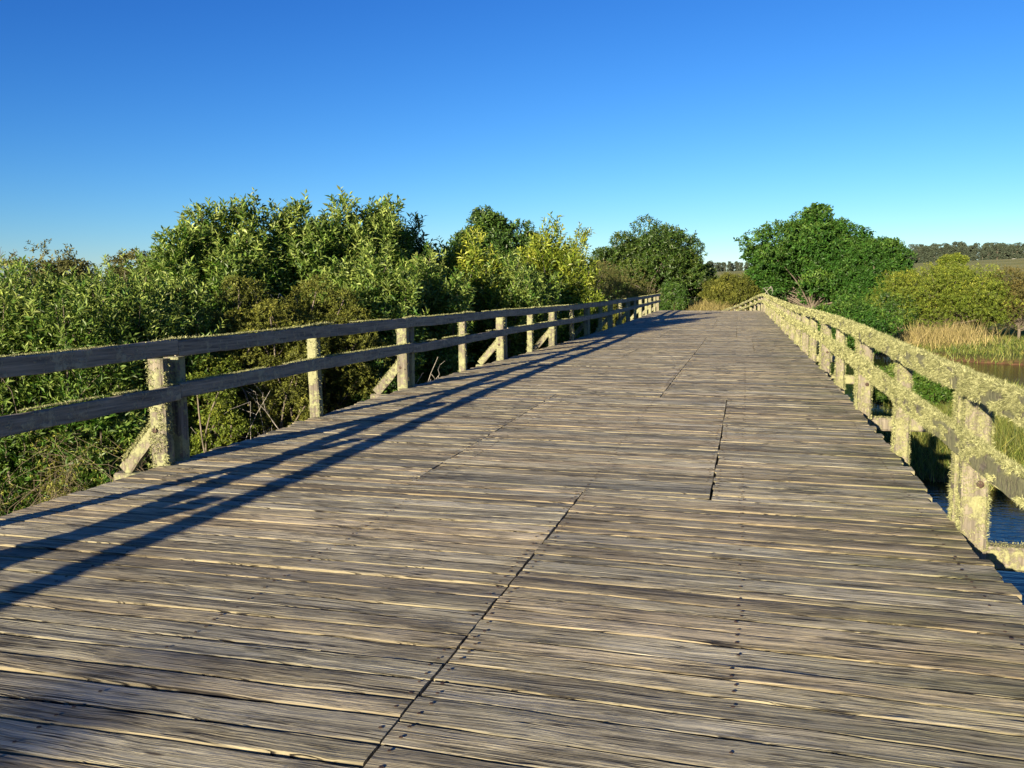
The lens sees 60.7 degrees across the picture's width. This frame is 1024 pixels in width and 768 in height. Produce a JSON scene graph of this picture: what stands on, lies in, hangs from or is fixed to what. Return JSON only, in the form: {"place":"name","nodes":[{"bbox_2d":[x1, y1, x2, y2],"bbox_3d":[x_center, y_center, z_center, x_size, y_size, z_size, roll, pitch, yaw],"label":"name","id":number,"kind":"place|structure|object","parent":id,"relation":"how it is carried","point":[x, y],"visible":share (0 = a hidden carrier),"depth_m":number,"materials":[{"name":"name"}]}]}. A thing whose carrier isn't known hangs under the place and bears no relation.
{"place":"outdoors","nodes":[
{"label":"outdoors","id":0,"kind":"place"},
{"bbox_2d":[0,0,1023,280],"label":"sky","id":1,"kind":"structure","parent":0,"point":[720,120],"materials":[{"name":"blue"}]},
{"bbox_2d":[686,297,747,310],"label":"tall grass","id":2,"kind":"structure","parent":0,"point":[704,306],"depth_m":78.60,"materials":[{"name":"plant"}]},
{"bbox_2d":[598,258,1023,489],"bbox_3d":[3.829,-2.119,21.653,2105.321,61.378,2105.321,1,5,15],"label":"ground","id":3,"kind":"structure","parent":0,"point":[1013,263],"depth_m":61.12,"materials":[{"name":"green plant"}]},
{"bbox_2d":[0,438,60,513],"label":"bush","id":4,"kind":"object","parent":3,"relation":"on","point":[21,477],"visible":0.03,"depth_m":13.75,"materials":[{"name":"green plant"}]},
{"bbox_2d":[0,239,113,295],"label":"scrub bush","id":5,"kind":"object","parent":3,"relation":"on","point":[62,265],"visible":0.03,"depth_m":21.20,"materials":[{"name":"green plant"}]},
{"bbox_2d":[0,253,148,516],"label":"leafy shrub","id":6,"kind":"object","parent":3,"relation":"on","point":[33,331],"visible":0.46,"depth_m":13.39,"materials":[{"name":"green plant"}]},
{"bbox_2d":[0,426,149,514],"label":"dead brushwood","id":7,"kind":"object","parent":3,"relation":"on","point":[52,489],"visible":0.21,"depth_m":13.24,"materials":[{"name":"dry twigs"},{"name":"grey brown bark"}]},
{"bbox_2d":[42,381,152,500],"bbox_3d":[-6.699,1.495,14.232,2.303,3.228,1.950,1,5,15],"label":"bush","id":8,"kind":"object","parent":3,"relation":"on","point":[132,426],"visible":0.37,"depth_m":13.55,"materials":[{"name":"green plant"}]},
{"bbox_2d":[1,248,229,463],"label":"leafy shrub","id":9,"kind":"object","parent":3,"relation":"on","point":[148,302],"visible":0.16,"depth_m":14.44,"materials":[{"name":"green plant"}]},
{"bbox_2d":[104,248,148,288],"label":"scrub bush","id":10,"kind":"object","parent":3,"relation":"on","point":[122,270],"visible":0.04,"depth_m":20.51,"materials":[{"name":"green plant"}]},
{"bbox_2d":[71,435,190,489],"bbox_3d":[-6.066,1.948,14.091,3.378,2.583,3.042,2,6,27],"label":"dead brushwood","id":11,"kind":"object","parent":3,"relation":"on","point":[106,448],"visible":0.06,"depth_m":13.39,"materials":[{"name":"brown plant"}]},
{"bbox_2d":[126,196,262,449],"bbox_3d":[-6.737,-1.111,18.730,2.741,5.760,2.885,-3,6,-26],"label":"sapling tree","id":12,"kind":"object","parent":3,"relation":"on","point":[185,238],"visible":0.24,"depth_m":18.13,"materials":[{"name":"green plant"}]},
{"bbox_2d":[147,285,254,448],"bbox_3d":[-5.822,0.300,15.791,2.541,4.192,2.342,1,5,15],"label":"scrub bush","id":13,"kind":"object","parent":3,"relation":"on","point":[224,330],"visible":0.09,"depth_m":15.39,"materials":[{"name":"green plant"}]},
{"bbox_2d":[185,353,264,455],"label":"bush","id":14,"kind":"object","parent":3,"relation":"on","point":[209,432],"visible":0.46,"depth_m":14.54,"materials":[{"name":"green plant"}]},
{"bbox_2d":[190,384,283,451],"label":"bare shrub","id":15,"kind":"object","parent":3,"relation":"on","point":[256,414],"visible":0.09,"depth_m":14.74,"materials":[{"name":"brown plant"}]},
{"bbox_2d":[190,187,296,356],"bbox_3d":[-6.255,-1.317,19.545,3.094,6.087,2.755,1,5,15],"label":"sapling tree","id":16,"kind":"object","parent":3,"relation":"on","point":[240,222],"visible":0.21,"depth_m":18.85,"materials":[{"name":"green plant"}]},
{"bbox_2d":[195,274,335,431],"bbox_3d":[-4.694,0.103,16.181,3.078,4.238,2.461,1,5,15],"label":"scrub bush","id":17,"kind":"object","parent":3,"relation":"on","point":[269,310],"visible":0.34,"depth_m":15.71,"materials":[{"name":"green plant"}]},
{"bbox_2d":[234,287,322,391],"bbox_3d":[-5.074,-0.184,17.543,2.864,3.728,2.431,-3,6,-25],"label":"bare shrub","id":18,"kind":"object","parent":3,"relation":"on","point":[261,302],"visible":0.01,"depth_m":16.92,"materials":[{"name":"plant"}]},
{"bbox_2d":[233,346,327,437],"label":"bush","id":19,"kind":"object","parent":3,"relation":"on","point":[300,409],"visible":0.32,"depth_m":15.24,"materials":[{"name":"green plant"}]},
{"bbox_2d":[258,189,347,392],"bbox_3d":[-5.138,-1.501,20.325,2.832,5.997,2.662,1,5,15],"label":"sapling tree","id":20,"kind":"object","parent":3,"relation":"on","point":[310,253],"visible":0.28,"depth_m":19.59,"materials":[{"name":"green plant"}]},
{"bbox_2d":[263,274,392,414],"bbox_3d":[-3.673,-0.212,17.236,2.473,3.883,2.674,-3,6,-25],"label":"scrub bush","id":21,"kind":"object","parent":3,"relation":"on","point":[330,309],"visible":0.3,"depth_m":16.67,"materials":[{"name":"green plant"}]},
{"bbox_2d":[289,185,404,394],"bbox_3d":[-3.917,-1.689,20.932,2.720,6.038,2.971,-2,6,-19],"label":"sapling tree","id":22,"kind":"object","parent":3,"relation":"on","point":[353,232],"visible":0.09,"depth_m":20.45,"materials":[{"name":"green plant"}]},
{"bbox_2d":[323,343,397,411],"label":"bush","id":23,"kind":"object","parent":3,"relation":"on","point":[379,376],"visible":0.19,"depth_m":16.90,"materials":[{"name":"green plant"}]},
{"bbox_2d":[313,237,429,392],"bbox_3d":[-3.054,-0.716,18.832,2.915,4.855,2.498,1,5,15],"label":"leafy shrub","id":24,"kind":"object","parent":3,"relation":"on","point":[383,290],"visible":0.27,"depth_m":18.24,"materials":[{"name":"green plant"}]},
{"bbox_2d":[357,192,418,275],"bbox_3d":[-3.036,-1.782,21.583,2.414,5.778,2.439,-1,5,-10],"label":"sapling tree","id":25,"kind":"object","parent":3,"relation":"on","point":[384,221],"visible":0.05,"depth_m":21.09,"materials":[{"name":"green plant"}]},
{"bbox_2d":[402,212,449,284],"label":"sapling tree","id":26,"kind":"object","parent":3,"relation":"on","point":[421,239],"visible":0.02,"depth_m":22.38,"materials":[{"name":"green plant"}]},
{"bbox_2d":[415,358,441,384],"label":"bare shrub","id":27,"kind":"object","parent":3,"relation":"on","point":[431,374],"visible":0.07,"depth_m":17.78,"materials":[{"name":"plant"}]},
{"bbox_2d":[393,240,477,381],"bbox_3d":[-2.077,-1.058,20.903,2.735,4.657,3.153,-2,6,-22],"label":"leafy shrub","id":28,"kind":"object","parent":3,"relation":"on","point":[440,297],"visible":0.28,"depth_m":20.15,"materials":[{"name":"green plant"}]},
{"bbox_2d":[415,331,458,383],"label":"bush","id":29,"kind":"object","parent":3,"relation":"on","point":[448,366],"visible":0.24,"depth_m":19.51,"materials":[{"name":"green plant"}]},
{"bbox_2d":[433,221,520,368],"bbox_3d":[-1.251,-1.758,23.904,3.414,5.293,2.743,1,5,15],"label":"yellow green sapling","id":30,"kind":"object","parent":3,"relation":"on","point":[456,257],"visible":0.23,"depth_m":23.23,"materials":[{"name":"green plant"}]},
{"bbox_2d":[447,204,539,270],"bbox_3d":[-0.970,-5.207,45.617,6.350,8.130,5.252,1,5,15],"label":"round tree","id":31,"kind":"object","parent":3,"relation":"on","point":[499,230],"visible":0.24,"depth_m":44.26,"materials":[{"name":"green plant"}]},
{"bbox_2d":[446,246,568,366],"bbox_3d":[-0.388,-1.404,24.017,3.745,4.721,2.985,1,5,15],"label":"leafy shrub","id":32,"kind":"object","parent":3,"relation":"on","point":[529,291],"visible":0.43,"depth_m":23.18,"materials":[{"name":"green plant"}]},
{"bbox_2d":[0,293,1023,767],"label":"timber bridge","id":33,"kind":"structure","parent":3,"relation":"on","point":[552,555],"depth_m":4.68,"materials":[{"name":"grey wood"}]},
{"bbox_2d":[520,314,558,350],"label":"leafy shrub","id":34,"kind":"object","parent":3,"relation":"on","point":[541,333],"visible":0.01,"depth_m":24.75,"materials":[{"name":"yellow plant"}]},
{"bbox_2d":[516,211,591,343],"bbox_3d":[1.097,-2.493,27.840,2.685,5.894,2.422,4,7,38],"label":"yellow green sapling","id":35,"kind":"object","parent":3,"relation":"on","point":[549,257],"visible":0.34,"depth_m":27.32,"materials":[{"name":"green plant"}]},
{"bbox_2d":[566,222,607,336],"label":"yellow green sapling","id":36,"kind":"object","parent":3,"relation":"on","point":[588,272],"visible":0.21,"depth_m":33.50,"materials":[{"name":"green plant"}]},
{"bbox_2d":[602,304,625,329],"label":"bush","id":37,"kind":"object","parent":3,"relation":"on","point":[615,317],"visible":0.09,"depth_m":43.27,"materials":[{"name":"green plant"}]},
{"bbox_2d":[585,259,662,320],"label":"scrub bush","id":38,"kind":"object","parent":3,"relation":"on","point":[609,288],"visible":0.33,"depth_m":60.07,"materials":[{"name":"green plant"}]},
{"bbox_2d":[617,285,659,318],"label":"scrub bush","id":39,"kind":"object","parent":3,"relation":"on","point":[646,292],"visible":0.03,"depth_m":64.56,"materials":[{"name":"green plant"}]},
{"bbox_2d":[584,213,722,314],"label":"broad tree","id":40,"kind":"object","parent":3,"relation":"on","point":[664,253],"visible":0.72,"depth_m":83.70,"materials":[{"name":"green plant"}]},
{"bbox_2d":[652,280,690,309],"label":"bush","id":41,"kind":"object","parent":3,"relation":"on","point":[674,297],"visible":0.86,"depth_m":77.58,"materials":[{"name":"green plant"}]},
{"bbox_2d":[721,262,726,270],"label":"eucalyptus tree","id":42,"kind":"object","parent":3,"relation":"on","point":[724,265],"visible":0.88,"depth_m":538.46,"materials":[{"name":"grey plant"}]},
{"bbox_2d":[726,261,731,270],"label":"eucalyptus tree","id":43,"kind":"object","parent":3,"relation":"on","point":[728,266],"visible":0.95,"depth_m":532.73,"materials":[{"name":"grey plant"}]},
{"bbox_2d":[697,272,761,310],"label":"round bush","id":44,"kind":"object","parent":3,"relation":"on","point":[732,288],"visible":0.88,"depth_m":80.97,"materials":[{"name":"green plant"}]},
{"bbox_2d":[742,284,772,310],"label":"round bush","id":45,"kind":"object","parent":3,"relation":"on","point":[764,290],"visible":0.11,"depth_m":82.19,"materials":[{"name":"green plant"}]},
{"bbox_2d":[733,202,883,320],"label":"tree","id":46,"kind":"object","parent":3,"relation":"on","point":[815,240],"visible":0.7,"depth_m":84.86,"materials":[{"name":"green plant"}]},
{"bbox_2d":[809,295,904,354],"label":"bush","id":47,"kind":"object","parent":3,"relation":"on","point":[866,314],"visible":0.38,"depth_m":60.33,"materials":[{"name":"green plant"}]},
{"bbox_2d":[830,235,917,328],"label":"tree","id":48,"kind":"object","parent":3,"relation":"on","point":[893,259],"visible":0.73,"depth_m":81.14,"materials":[{"name":"green plant"}]},
{"bbox_2d":[873,291,921,335],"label":"bush","id":49,"kind":"object","parent":3,"relation":"on","point":[885,299],"visible":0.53,"depth_m":66.89,"materials":[{"name":"green plant"}]},
{"bbox_2d":[908,244,917,262],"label":"eucalyptus tree","id":50,"kind":"object","parent":3,"relation":"on","point":[911,246],"visible":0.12,"depth_m":551.66,"materials":[{"name":"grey plant"}]},
{"bbox_2d":[913,246,924,262],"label":"eucalyptus tree","id":51,"kind":"object","parent":3,"relation":"on","point":[919,257],"visible":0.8,"depth_m":537.65,"materials":[{"name":"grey plant"}]},
{"bbox_2d":[921,245,930,262],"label":"eucalyptus tree","id":52,"kind":"object","parent":3,"relation":"on","point":[924,251],"visible":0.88,"depth_m":537.95,"materials":[{"name":"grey plant"}]},
{"bbox_2d":[924,248,932,261],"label":"eucalyptus tree","id":53,"kind":"object","parent":3,"relation":"on","point":[928,257],"visible":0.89,"depth_m":538.15,"materials":[{"name":"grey plant"}]},
{"bbox_2d":[930,246,940,261],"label":"eucalyptus tree","id":54,"kind":"object","parent":3,"relation":"on","point":[935,250],"visible":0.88,"depth_m":537.31,"materials":[{"name":"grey plant"}]},
{"bbox_2d":[931,243,941,254],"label":"eucalyptus tree","id":55,"kind":"object","parent":3,"relation":"on","point":[935,245],"visible":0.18,"depth_m":553.32,"materials":[{"name":"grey plant"}]},
{"bbox_2d":[850,327,1023,410],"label":"bank grass","id":56,"kind":"structure","parent":3,"relation":"on","point":[990,350],"depth_m":58.70,"materials":[{"name":"plant"}]},
{"bbox_2d":[936,247,944,260],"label":"eucalyptus tree","id":57,"kind":"object","parent":3,"relation":"on","point":[939,253],"visible":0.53,"depth_m":537.23,"materials":[{"name":"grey plant"}]},
{"bbox_2d":[864,260,1023,333],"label":"dense bush","id":58,"kind":"object","parent":3,"relation":"on","point":[955,295],"visible":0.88,"depth_m":66.62,"materials":[{"name":"green plant"}]},
{"bbox_2d":[941,243,953,256],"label":"eucalyptus tree","id":59,"kind":"object","parent":3,"relation":"on","point":[946,245],"visible":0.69,"depth_m":537.38,"materials":[{"name":"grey plant"}]},
{"bbox_2d":[945,246,952,254],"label":"eucalyptus tree","id":60,"kind":"object","parent":3,"relation":"on","point":[948,251],"visible":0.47,"depth_m":537.27,"materials":[{"name":"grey plant"}]},
{"bbox_2d":[929,252,972,279],"bbox_3d":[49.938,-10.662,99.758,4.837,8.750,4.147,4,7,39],"label":"bush","id":61,"kind":"object","parent":3,"relation":"on","point":[954,257],"visible":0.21,"depth_m":98.70,"materials":[{"name":"green plant"}]},
{"bbox_2d":[951,241,959,251],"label":"eucalyptus tree","id":62,"kind":"object","parent":3,"relation":"on","point":[954,243],"visible":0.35,"depth_m":541.31,"materials":[{"name":"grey plant"}]},
{"bbox_2d":[955,246,964,254],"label":"eucalyptus tree","id":63,"kind":"object","parent":3,"relation":"on","point":[960,249],"visible":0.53,"depth_m":533.27,"materials":[{"name":"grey plant"}]},
{"bbox_2d":[957,241,966,254],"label":"eucalyptus tree","id":64,"kind":"object","parent":3,"relation":"on","point":[961,243],"visible":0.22,"depth_m":542.81,"materials":[{"name":"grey plant"}]},
{"bbox_2d":[964,247,971,260],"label":"eucalyptus tree","id":65,"kind":"object","parent":3,"relation":"on","point":[968,251],"visible":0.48,"depth_m":526.61,"materials":[{"name":"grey plant"}]},
{"bbox_2d":[964,245,975,257],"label":"eucalyptus tree","id":66,"kind":"object","parent":3,"relation":"on","point":[970,250],"visible":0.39,"depth_m":530.97,"materials":[{"name":"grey plant"}]},
{"bbox_2d":[970,242,980,260],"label":"eucalyptus tree","id":67,"kind":"object","parent":3,"relation":"on","point":[975,251],"visible":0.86,"depth_m":530.54,"materials":[{"name":"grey plant"}]},
{"bbox_2d":[978,246,985,259],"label":"eucalyptus tree","id":68,"kind":"object","parent":3,"relation":"on","point":[981,250],"visible":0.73,"depth_m":526.36,"materials":[{"name":"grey plant"}]},
{"bbox_2d":[981,242,991,256],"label":"eucalyptus tree","id":69,"kind":"object","parent":3,"relation":"on","point":[987,244],"visible":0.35,"depth_m":529.63,"materials":[{"name":"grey plant"}]},
{"bbox_2d":[982,246,993,259],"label":"eucalyptus tree","id":70,"kind":"object","parent":3,"relation":"on","point":[989,250],"visible":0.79,"depth_m":519.64,"materials":[{"name":"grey plant"}]},
{"bbox_2d":[967,265,1023,338],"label":"dense bush","id":71,"kind":"object","parent":3,"relation":"on","point":[1017,287],"visible":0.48,"depth_m":68.03,"materials":[{"name":"green plant"}]},
{"bbox_2d":[992,242,1003,259],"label":"eucalyptus tree","id":72,"kind":"object","parent":3,"relation":"on","point":[998,246],"visible":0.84,"depth_m":520.03,"materials":[{"name":"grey plant"}]},
{"bbox_2d":[998,246,1008,258],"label":"eucalyptus tree","id":73,"kind":"object","parent":3,"relation":"on","point":[1005,252],"visible":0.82,"depth_m":518.85,"materials":[{"name":"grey plant"}]},
{"bbox_2d":[1007,245,1017,258],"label":"eucalyptus tree","id":74,"kind":"object","parent":3,"relation":"on","point":[1010,252],"visible":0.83,"depth_m":516.87,"materials":[{"name":"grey plant"}]},
{"bbox_2d":[1010,242,1021,258],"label":"eucalyptus tree","id":75,"kind":"object","parent":3,"relation":"on","point":[1015,256],"visible":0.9,"depth_m":514.95,"materials":[{"name":"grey plant"}]},
{"bbox_2d":[1019,243,1023,257],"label":"eucalyptus tree","id":76,"kind":"object","parent":3,"relation":"on","point":[1022,249],"visible":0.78,"depth_m":512.70,"materials":[{"name":"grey plant"}]},
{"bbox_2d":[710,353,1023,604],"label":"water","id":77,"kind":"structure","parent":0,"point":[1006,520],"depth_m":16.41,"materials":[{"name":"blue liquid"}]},
{"bbox_2d":[871,363,969,406],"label":"bush","id":78,"kind":"object","parent":77,"relation":"on","point":[924,388],"visible":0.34,"depth_m":29.18,"materials":[{"name":"green plant"}]},
{"bbox_2d":[893,315,1023,350],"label":"reeds","id":79,"kind":"object","parent":77,"relation":"on","point":[952,336],"visible":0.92,"depth_m":63.19,"materials":[{"name":"plant"}]},
{"bbox_2d":[871,398,1023,491],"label":"marsh grass","id":80,"kind":"structure","parent":0,"point":[1006,434],"depth_m":19.18,"materials":[{"name":"green plant"}]}
]}

